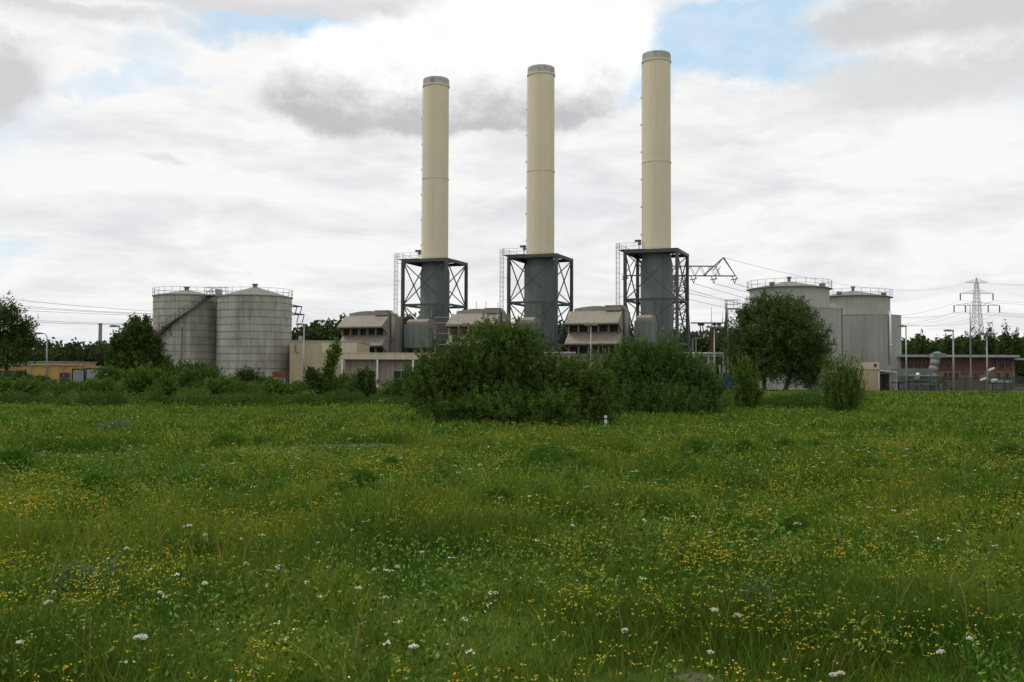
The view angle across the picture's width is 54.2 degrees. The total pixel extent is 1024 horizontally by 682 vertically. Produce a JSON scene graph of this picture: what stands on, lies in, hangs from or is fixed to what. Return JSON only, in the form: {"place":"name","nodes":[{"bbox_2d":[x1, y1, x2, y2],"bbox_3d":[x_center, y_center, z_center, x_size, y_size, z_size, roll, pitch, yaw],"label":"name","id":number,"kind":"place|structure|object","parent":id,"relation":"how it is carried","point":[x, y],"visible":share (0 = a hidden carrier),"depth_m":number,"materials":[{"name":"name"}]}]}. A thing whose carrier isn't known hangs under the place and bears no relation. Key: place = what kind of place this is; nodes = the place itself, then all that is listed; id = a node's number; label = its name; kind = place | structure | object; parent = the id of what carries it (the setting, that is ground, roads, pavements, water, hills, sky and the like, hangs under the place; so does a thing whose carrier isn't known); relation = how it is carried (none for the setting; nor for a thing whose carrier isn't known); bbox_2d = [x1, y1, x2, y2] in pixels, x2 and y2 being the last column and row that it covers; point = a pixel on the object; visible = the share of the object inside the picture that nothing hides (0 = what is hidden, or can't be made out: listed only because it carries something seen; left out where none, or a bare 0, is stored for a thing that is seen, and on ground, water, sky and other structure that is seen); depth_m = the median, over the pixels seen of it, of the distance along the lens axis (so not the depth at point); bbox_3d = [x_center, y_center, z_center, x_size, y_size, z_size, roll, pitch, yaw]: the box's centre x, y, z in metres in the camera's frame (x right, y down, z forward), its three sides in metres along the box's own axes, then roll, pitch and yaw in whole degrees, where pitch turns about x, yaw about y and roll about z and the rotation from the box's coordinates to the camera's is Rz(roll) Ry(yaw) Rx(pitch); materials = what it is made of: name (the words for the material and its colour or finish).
{"place":"outdoors","nodes":[
{"label":"outdoors","id":0,"kind":"place"},
{"bbox_2d":[337,310,401,352],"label":"air intake house","id":1,"kind":"structure","parent":0,"point":[379,331],"depth_m":184.57,"materials":[{"name":"metal"}]},
{"bbox_2d":[445,308,510,355],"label":"air intake house","id":2,"kind":"structure","parent":0,"point":[467,316],"depth_m":177.62,"materials":[{"name":"metal"}]},
{"bbox_2d":[0,387,1023,681],"bbox_3d":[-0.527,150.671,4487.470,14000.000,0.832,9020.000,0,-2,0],"label":"ground","id":3,"kind":"structure","parent":0,"point":[506,627],"depth_m":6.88,"materials":[{"name":"plant"}]},
{"bbox_2d":[0,436,38,472],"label":"weed clump","id":4,"kind":"object","parent":3,"relation":"on","point":[17,453],"visible":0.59,"depth_m":16.73,"materials":[{"name":"green plant"}]},
{"bbox_2d":[0,291,41,370],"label":"spreading tree","id":5,"kind":"object","parent":3,"relation":"on","point":[16,338],"visible":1,"depth_m":124.03,"materials":[{"name":"green plant"}]},
{"bbox_2d":[0,375,52,393],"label":"round shrub","id":6,"kind":"object","parent":3,"relation":"on","point":[21,384],"visible":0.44,"depth_m":63.34,"materials":[{"name":"green plant"}]},
{"bbox_2d":[0,368,74,383],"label":"round shrub","id":7,"kind":"object","parent":3,"relation":"on","point":[20,373],"visible":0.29,"depth_m":79.62,"materials":[{"name":"green plant"}]},
{"bbox_2d":[22,435,75,451],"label":"weed clump","id":8,"kind":"object","parent":3,"relation":"on","point":[59,440],"visible":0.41,"depth_m":22.45,"materials":[{"name":"green plant"}]},
{"bbox_2d":[45,555,102,598],"bbox_3d":[-3.138,1.747,7.182,0.402,0.397,0.389,1,-2,-26],"label":"weed clump","id":9,"kind":"object","parent":3,"relation":"on","point":[63,578],"visible":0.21,"depth_m":7.14,"materials":[{"name":"green plant"}]},
{"bbox_2d":[44,373,114,396],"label":"round shrub","id":10,"kind":"object","parent":3,"relation":"on","point":[59,388],"visible":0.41,"depth_m":61.28,"materials":[{"name":"green plant"}]},
{"bbox_2d":[67,467,126,493],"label":"weed clump","id":11,"kind":"object","parent":3,"relation":"on","point":[106,476],"visible":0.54,"depth_m":14.06,"materials":[{"name":"green plant"}]},
{"bbox_2d":[91,361,125,380],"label":"round shrub","id":12,"kind":"object","parent":3,"relation":"on","point":[115,374],"visible":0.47,"depth_m":83.41,"materials":[{"name":"green plant"}]},
{"bbox_2d":[92,555,129,593],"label":"weed clump","id":13,"kind":"object","parent":3,"relation":"on","point":[109,566],"visible":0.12,"depth_m":7.44,"materials":[{"name":"green plant"}]},
{"bbox_2d":[93,418,134,431],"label":"weed clump","id":14,"kind":"object","parent":3,"relation":"on","point":[115,423],"visible":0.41,"depth_m":28.67,"materials":[{"name":"green plant"}]},
{"bbox_2d":[102,312,174,373],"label":"dark tree","id":15,"kind":"object","parent":3,"relation":"on","point":[138,340],"visible":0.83,"depth_m":111.09,"materials":[{"name":"green plant"}]},
{"bbox_2d":[133,633,147,681],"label":"yarrow plant","id":16,"kind":"object","parent":3,"relation":"on","point":[141,636],"visible":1,"depth_m":4.57,"materials":[{"name":"white plant"}]},
{"bbox_2d":[119,360,180,396],"bbox_3d":[-21.793,2.382,59.691,3.728,2.510,2.840,0,-2,0],"label":"round shrub","id":17,"kind":"object","parent":3,"relation":"on","point":[137,380],"visible":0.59,"depth_m":59.35,"materials":[{"name":"green plant"}]},
{"bbox_2d":[155,359,212,375],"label":"round shrub","id":18,"kind":"object","parent":3,"relation":"on","point":[188,365],"visible":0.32,"depth_m":87.32,"materials":[{"name":"green plant"}]},
{"bbox_2d":[167,362,224,389],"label":"round shrub","id":19,"kind":"object","parent":3,"relation":"on","point":[187,378],"visible":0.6,"depth_m":73.37,"materials":[{"name":"green plant"}]},
{"bbox_2d":[191,373,239,394],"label":"round shrub","id":20,"kind":"object","parent":3,"relation":"on","point":[218,385],"visible":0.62,"depth_m":65.22,"materials":[{"name":"green plant"}]},
{"bbox_2d":[193,467,247,495],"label":"weed clump","id":21,"kind":"object","parent":3,"relation":"on","point":[221,479],"visible":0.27,"depth_m":13.99,"materials":[{"name":"green plant"}]},
{"bbox_2d":[205,428,249,447],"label":"weed clump","id":22,"kind":"object","parent":3,"relation":"on","point":[222,436],"visible":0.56,"depth_m":23.67,"materials":[{"name":"green plant"}]},
{"bbox_2d":[232,364,266,382],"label":"round shrub","id":23,"kind":"object","parent":3,"relation":"on","point":[249,374],"visible":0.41,"depth_m":77.36,"materials":[{"name":"green plant"}]},
{"bbox_2d":[253,476,295,501],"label":"weed clump","id":24,"kind":"object","parent":3,"relation":"on","point":[272,485],"visible":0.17,"depth_m":13.34,"materials":[{"name":"green plant"}]},
{"bbox_2d":[256,374,298,396],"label":"round shrub","id":25,"kind":"object","parent":3,"relation":"on","point":[271,384],"visible":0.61,"depth_m":59.46,"materials":[{"name":"green plant"}]},
{"bbox_2d":[302,365,325,394],"bbox_3d":[-12.250,2.630,61.857,1.215,2.365,1.278,1,-2,-34],"label":"young tree","id":26,"kind":"object","parent":3,"relation":"on","point":[312,378],"visible":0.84,"depth_m":61.71,"materials":[{"name":"green plant"}]},
{"bbox_2d":[319,335,342,393],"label":"young tree","id":27,"kind":"object","parent":3,"relation":"on","point":[329,369],"visible":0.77,"depth_m":65.81,"materials":[{"name":"green plant"}]},
{"bbox_2d":[322,474,356,495],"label":"weed clump","id":28,"kind":"object","parent":3,"relation":"on","point":[340,482],"visible":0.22,"depth_m":13.78,"materials":[{"name":"green plant"}]},
{"bbox_2d":[329,369,356,390],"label":"round shrub","id":29,"kind":"object","parent":3,"relation":"on","point":[340,379],"visible":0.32,"depth_m":69.33,"materials":[{"name":"green plant"}]},
{"bbox_2d":[345,366,379,396],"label":"round shrub","id":30,"kind":"object","parent":3,"relation":"on","point":[364,381],"visible":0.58,"depth_m":60.56,"materials":[{"name":"green plant"}]},
{"bbox_2d":[349,464,381,489],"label":"weed clump","id":31,"kind":"object","parent":3,"relation":"on","point":[366,474],"visible":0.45,"depth_m":15.05,"materials":[{"name":"green plant"}]},
{"bbox_2d":[378,452,406,472],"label":"weed clump","id":32,"kind":"object","parent":3,"relation":"on","point":[391,459],"visible":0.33,"depth_m":17.73,"materials":[{"name":"green plant"}]},
{"bbox_2d":[377,364,416,399],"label":"round shrub","id":33,"kind":"object","parent":3,"relation":"on","point":[395,388],"visible":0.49,"depth_m":57.48,"materials":[{"name":"green plant"}]},
{"bbox_2d":[0,377,862,408],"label":"undergrowth","id":34,"kind":"object","parent":3,"relation":"on","point":[249,393],"visible":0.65,"depth_m":53.00,"materials":[{"name":"green plant"}]},
{"bbox_2d":[428,463,466,482],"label":"weed clump","id":35,"kind":"object","parent":3,"relation":"on","point":[442,469],"visible":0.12,"depth_m":16.01,"materials":[{"name":"green plant"}]},
{"bbox_2d":[477,480,516,508],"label":"weed clump","id":36,"kind":"object","parent":3,"relation":"on","point":[497,489],"visible":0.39,"depth_m":12.58,"materials":[{"name":"green plant"}]},
{"bbox_2d":[2,406,1020,680],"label":"white wildflowers","id":37,"kind":"object","parent":3,"relation":"on","point":[458,564],"visible":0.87,"depth_m":7.66,"materials":[{"name":"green plant"}]},
{"bbox_2d":[0,390,1023,681],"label":"meadow herbs","id":38,"kind":"object","parent":3,"relation":"on","point":[474,544],"visible":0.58,"depth_m":9.27,"materials":[{"name":"green plant"}]},
{"bbox_2d":[0,403,1023,681],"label":"yellow wildflowers","id":39,"kind":"object","parent":3,"relation":"on","point":[518,551],"visible":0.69,"depth_m":8.59,"materials":[{"name":"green plant"}]},
{"bbox_2d":[398,313,629,427],"bbox_3d":[0.086,0.979,33.514,7.856,3.974,5.161,0,-2,0],"label":"shrub","id":40,"kind":"object","parent":3,"relation":"on","point":[478,390],"visible":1,"depth_m":33.37,"materials":[{"name":"green plant"}]},
{"bbox_2d":[12,311,1023,382],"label":"wood","id":41,"kind":"object","parent":3,"relation":"on","point":[328,330],"visible":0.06,"depth_m":268.65,"materials":[{"name":"green plant"}]},
{"bbox_2d":[528,480,560,502],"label":"weed clump","id":42,"kind":"object","parent":3,"relation":"on","point":[544,487],"visible":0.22,"depth_m":12.94,"materials":[{"name":"green plant"}]},
{"bbox_2d":[526,440,576,459],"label":"weed clump","id":43,"kind":"object","parent":3,"relation":"on","point":[541,448],"visible":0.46,"depth_m":19.79,"materials":[{"name":"green plant"}]},
{"bbox_2d":[558,469,586,489],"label":"weed clump","id":44,"kind":"object","parent":3,"relation":"on","point":[569,475],"visible":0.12,"depth_m":14.55,"materials":[{"name":"green plant"}]},
{"bbox_2d":[614,440,641,457],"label":"weed clump","id":45,"kind":"object","parent":3,"relation":"on","point":[627,446],"visible":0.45,"depth_m":20.26,"materials":[{"name":"green plant"}]},
{"bbox_2d":[589,330,740,416],"bbox_3d":[6.109,1.274,41.062,6.610,3.695,4.786,0,-2,0],"label":"wide shrub","id":46,"kind":"object","parent":3,"relation":"on","point":[668,377],"visible":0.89,"depth_m":40.77,"materials":[{"name":"green plant"}]},
{"bbox_2d":[648,494,694,519],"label":"weed clump","id":47,"kind":"object","parent":3,"relation":"on","point":[668,505],"visible":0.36,"depth_m":12.33,"materials":[{"name":"green plant"}]},
{"bbox_2d":[683,437,710,454],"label":"weed clump","id":48,"kind":"object","parent":3,"relation":"on","point":[696,443],"visible":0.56,"depth_m":20.50,"materials":[{"name":"green plant"}]},
{"bbox_2d":[732,438,754,454],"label":"weed clump","id":49,"kind":"object","parent":3,"relation":"on","point":[743,442],"visible":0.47,"depth_m":20.38,"materials":[{"name":"green plant"}]},
{"bbox_2d":[727,352,768,408],"bbox_3d":[11.822,2.092,49.843,2.275,3.302,1.420,0,-2,0],"label":"upright shrub","id":50,"kind":"object","parent":3,"relation":"on","point":[747,389],"visible":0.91,"depth_m":49.73,"materials":[{"name":"green plant"}]},
{"bbox_2d":[735,573,780,618],"bbox_3d":[1.655,1.741,6.731,0.397,0.376,0.363,0,-2,0],"label":"weed clump","id":51,"kind":"object","parent":3,"relation":"on","point":[772,594],"visible":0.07,"depth_m":6.71,"materials":[{"name":"green plant"}]},
{"bbox_2d":[715,284,838,390],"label":"willow tree","id":52,"kind":"object","parent":3,"relation":"on","point":[780,331],"visible":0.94,"depth_m":102.71,"materials":[{"name":"green plant"}]},
{"bbox_2d":[772,435,797,450],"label":"weed clump","id":53,"kind":"object","parent":3,"relation":"on","point":[785,438],"visible":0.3,"depth_m":21.45,"materials":[{"name":"green plant"}]},
{"bbox_2d":[803,437,828,450],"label":"weed clump","id":54,"kind":"object","parent":3,"relation":"on","point":[819,444],"visible":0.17,"depth_m":20.83,"materials":[{"name":"green plant"}]},
{"bbox_2d":[811,344,875,412],"bbox_3d":[14.107,1.680,42.361,2.504,3.132,1.826,1,-2,-13],"label":"broom shaped shrub","id":55,"kind":"object","parent":3,"relation":"on","point":[841,391],"visible":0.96,"depth_m":42.23,"materials":[{"name":"green plant"}]},
{"bbox_2d":[828,486,866,509],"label":"weed clump","id":56,"kind":"object","parent":3,"relation":"on","point":[847,493],"visible":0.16,"depth_m":13.04,"materials":[{"name":"green plant"}]},
{"bbox_2d":[716,384,1015,391],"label":"plant yard","id":57,"kind":"structure","parent":3,"relation":"on","point":[941,391],"depth_m":140.69,"materials":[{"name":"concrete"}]},
{"bbox_2d":[0,361,112,383],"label":"yellow building","id":58,"kind":"structure","parent":57,"relation":"on","point":[57,370],"depth_m":139.94,"materials":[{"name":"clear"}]},
{"bbox_2d":[72,369,85,382],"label":"container","id":59,"kind":"object","parent":57,"relation":"on","point":[78,375],"visible":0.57,"depth_m":132.89,"materials":[{"name":"metal"}]},
{"bbox_2d":[152,286,216,370],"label":"storage tank","id":60,"kind":"object","parent":57,"relation":"on","point":[184,323],"visible":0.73,"depth_m":148.37,"materials":[{"name":"metal"}]},
{"bbox_2d":[216,284,292,384],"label":"storage tank","id":61,"kind":"object","parent":57,"relation":"on","point":[254,326],"visible":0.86,"depth_m":145.47,"materials":[{"name":"metal"}]},
{"bbox_2d":[289,336,369,383],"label":"beige hall","id":62,"kind":"structure","parent":57,"relation":"on","point":[315,354],"depth_m":144.98,"materials":[{"name":"metal"}]},
{"bbox_2d":[341,352,434,388],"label":"canopy building","id":63,"kind":"structure","parent":57,"relation":"on","point":[383,367],"depth_m":135.79,"materials":[{"name":"white paint"}]},
{"bbox_2d":[404,319,447,360],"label":"silencer duct","id":64,"kind":"object","parent":57,"relation":"on","point":[416,332],"visible":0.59,"depth_m":187.22,"materials":[{"name":"metal"}]},
{"bbox_2d":[394,76,467,354],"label":"exhaust stack","id":65,"kind":"object","parent":57,"relation":"on","point":[435,263],"visible":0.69,"depth_m":194.86,"materials":[{"name":"beige paint"}]},
{"bbox_2d":[434,301,497,352],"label":"scaffold","id":66,"kind":"object","parent":57,"relation":"on","point":[448,329],"visible":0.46,"depth_m":165.09,"materials":[{"name":"metal"}]},
{"bbox_2d":[514,317,549,356],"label":"silencer duct","id":67,"kind":"object","parent":57,"relation":"on","point":[534,320],"visible":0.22,"depth_m":180.92,"materials":[{"name":"metal"}]},
{"bbox_2d":[499,64,572,354],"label":"exhaust stack","id":68,"kind":"object","parent":57,"relation":"on","point":[540,259],"visible":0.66,"depth_m":187.19,"materials":[{"name":"beige paint"}]},
{"bbox_2d":[574,356,716,384],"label":"switch building","id":69,"kind":"structure","parent":57,"relation":"on","point":[711,358],"depth_m":149.97,"materials":[{"name":"metal"}]},
{"bbox_2d":[634,315,664,349],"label":"silencer duct","id":70,"kind":"object","parent":57,"relation":"on","point":[648,326],"visible":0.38,"depth_m":171.58,"materials":[{"name":"metal"}]},
{"bbox_2d":[616,50,688,351],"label":"exhaust stack","id":71,"kind":"object","parent":57,"relation":"on","point":[656,253],"visible":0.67,"depth_m":178.89,"materials":[{"name":"beige paint"}]},
{"bbox_2d":[622,257,737,351],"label":"lattice tower","id":72,"kind":"structure","parent":57,"relation":"on","point":[711,276],"depth_m":228.27,"materials":[{"name":"metal"}]},
{"bbox_2d":[684,352,724,372],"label":"pipe bridge","id":73,"kind":"structure","parent":57,"relation":"on","point":[709,354],"depth_m":140.96,"materials":[{"name":"metal"}]},
{"bbox_2d":[690,303,726,372],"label":"switchyard gantry","id":74,"kind":"object","parent":57,"relation":"on","point":[711,333],"visible":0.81,"depth_m":172.00,"materials":[{"name":"metal"}]},
{"bbox_2d":[725,277,842,372],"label":"storage tank","id":75,"kind":"object","parent":57,"relation":"on","point":[819,295],"visible":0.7,"depth_m":135.59,"materials":[{"name":"metal"}]},
{"bbox_2d":[752,373,834,390],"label":"bund wall","id":76,"kind":"structure","parent":57,"relation":"on","point":[772,386],"depth_m":119.89,"materials":[{"name":"concrete"}]},
{"bbox_2d":[830,286,901,370],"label":"storage tank","id":77,"kind":"object","parent":57,"relation":"on","point":[871,329],"visible":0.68,"depth_m":148.82,"materials":[{"name":"grey metal"}]},
{"bbox_2d":[835,362,897,391],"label":"beige shed","id":78,"kind":"structure","parent":57,"relation":"on","point":[875,377],"depth_m":121.92,"materials":[{"name":"concrete"}]},
{"bbox_2d":[891,382,905,390],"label":"cabinet","id":79,"kind":"object","parent":57,"relation":"on","point":[902,385],"visible":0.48,"depth_m":130.89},
{"bbox_2d":[897,325,907,390],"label":"street lamp","id":80,"kind":"object","parent":57,"relation":"on","point":[905,326],"visible":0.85,"depth_m":116.47,"materials":[{"name":"metal"}]},
{"bbox_2d":[901,337,917,354],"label":"poplar tree","id":81,"kind":"object","parent":57,"relation":"on","point":[910,348],"visible":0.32,"depth_m":184.50,"materials":[{"name":"green plant"}]},
{"bbox_2d":[891,369,932,390],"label":"cooling plant","id":82,"kind":"object","parent":57,"relation":"on","point":[914,372],"visible":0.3,"depth_m":139.94,"materials":[{"name":"metal"}]},
{"bbox_2d":[903,373,937,390],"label":"pipe rack","id":83,"kind":"object","parent":57,"relation":"on","point":[912,379],"visible":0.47,"depth_m":135.85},
{"bbox_2d":[912,329,933,354],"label":"poplar tree","id":84,"kind":"object","parent":57,"relation":"on","point":[921,346],"visible":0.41,"depth_m":190.60,"materials":[{"name":"green plant"}]},
{"bbox_2d":[927,351,944,389],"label":"curved duct","id":85,"kind":"object","parent":57,"relation":"on","point":[935,357],"visible":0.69,"depth_m":143.71,"materials":[{"name":"metal"}]},
{"bbox_2d":[935,333,957,354],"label":"poplar tree","id":86,"kind":"object","parent":57,"relation":"on","point":[946,348],"visible":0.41,"depth_m":184.59,"materials":[{"name":"green plant"}]},
{"bbox_2d":[951,337,964,354],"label":"poplar tree","id":87,"kind":"object","parent":57,"relation":"on","point":[957,346],"visible":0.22,"depth_m":190.49,"materials":[{"name":"green plant"}]},
{"bbox_2d":[899,376,1023,391],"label":"fence","id":88,"kind":"object","parent":57,"relation":"on","point":[1002,383],"visible":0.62,"depth_m":117.16,"materials":[{"name":"grey metal"}]},
{"bbox_2d":[961,327,975,354],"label":"poplar tree","id":89,"kind":"object","parent":57,"relation":"on","point":[966,348],"visible":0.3,"depth_m":196.67,"materials":[{"name":"green plant"}]},
{"bbox_2d":[969,324,983,354],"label":"poplar tree","id":90,"kind":"object","parent":57,"relation":"on","point":[977,346],"visible":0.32,"depth_m":184.56,"materials":[{"name":"green plant"}]},
{"bbox_2d":[977,333,995,390],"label":"street lamp","id":91,"kind":"object","parent":57,"relation":"on","point":[986,334],"visible":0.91,"depth_m":114.43,"materials":[{"name":"metal"}]},
{"bbox_2d":[981,320,998,354],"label":"poplar tree","id":92,"kind":"object","parent":57,"relation":"on","point":[991,340],"visible":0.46,"depth_m":190.57,"materials":[{"name":"green plant"}]},
{"bbox_2d":[995,319,1014,354],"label":"poplar tree","id":93,"kind":"object","parent":57,"relation":"on","point":[1005,345],"visible":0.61,"depth_m":184.60,"materials":[{"name":"green plant"}]},
{"bbox_2d":[1011,327,1023,376],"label":"poplar tree","id":94,"kind":"object","parent":57,"relation":"on","point":[1018,346],"visible":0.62,"depth_m":190.54,"materials":[{"name":"green plant"}]},
{"bbox_2d":[847,452,891,471],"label":"weed clump","id":95,"kind":"object","parent":3,"relation":"on","point":[870,457],"visible":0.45,"depth_m":17.55,"materials":[{"name":"green plant"}]},
{"bbox_2d":[953,277,999,339],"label":"pylon","id":96,"kind":"object","parent":3,"relation":"on","point":[978,293],"visible":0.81,"depth_m":600.93,"materials":[{"name":"metal"}]},
{"bbox_2d":[954,495,1008,526],"bbox_3d":[5.387,1.965,11.496,0.583,0.388,0.491,0,-2,0],"label":"weed clump","id":97,"kind":"object","parent":3,"relation":"on","point":[982,506],"visible":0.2,"depth_m":11.42,"materials":[{"name":"green plant"}]},
{"bbox_2d":[994,439,1023,459],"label":"weed clump","id":98,"kind":"object","parent":3,"relation":"on","point":[1003,447],"visible":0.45,"depth_m":20.00,"materials":[{"name":"green plant"}]},
{"bbox_2d":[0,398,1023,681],"bbox_3d":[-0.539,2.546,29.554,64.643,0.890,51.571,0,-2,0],"label":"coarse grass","id":99,"kind":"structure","parent":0,"point":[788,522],"depth_m":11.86,"materials":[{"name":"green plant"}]},
{"bbox_2d":[0,0,1023,348],"label":"sky","id":100,"kind":"structure","parent":0,"point":[145,145],"materials":[{"name":"white"}]},
{"bbox_2d":[541,352,575,378],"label":"grey service building","id":101,"kind":"structure","parent":0,"point":[568,354],"depth_m":150.00,"materials":[{"name":"concrete"}]},
{"bbox_2d":[564,305,629,355],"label":"air intake house","id":102,"kind":"structure","parent":0,"point":[611,329],"depth_m":168.68,"materials":[{"name":"metal"}]},
{"bbox_2d":[896,355,1023,389],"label":"brick building","id":103,"kind":"structure","parent":0,"point":[1004,365],"depth_m":151.96,"materials":[{"name":"red brick"}]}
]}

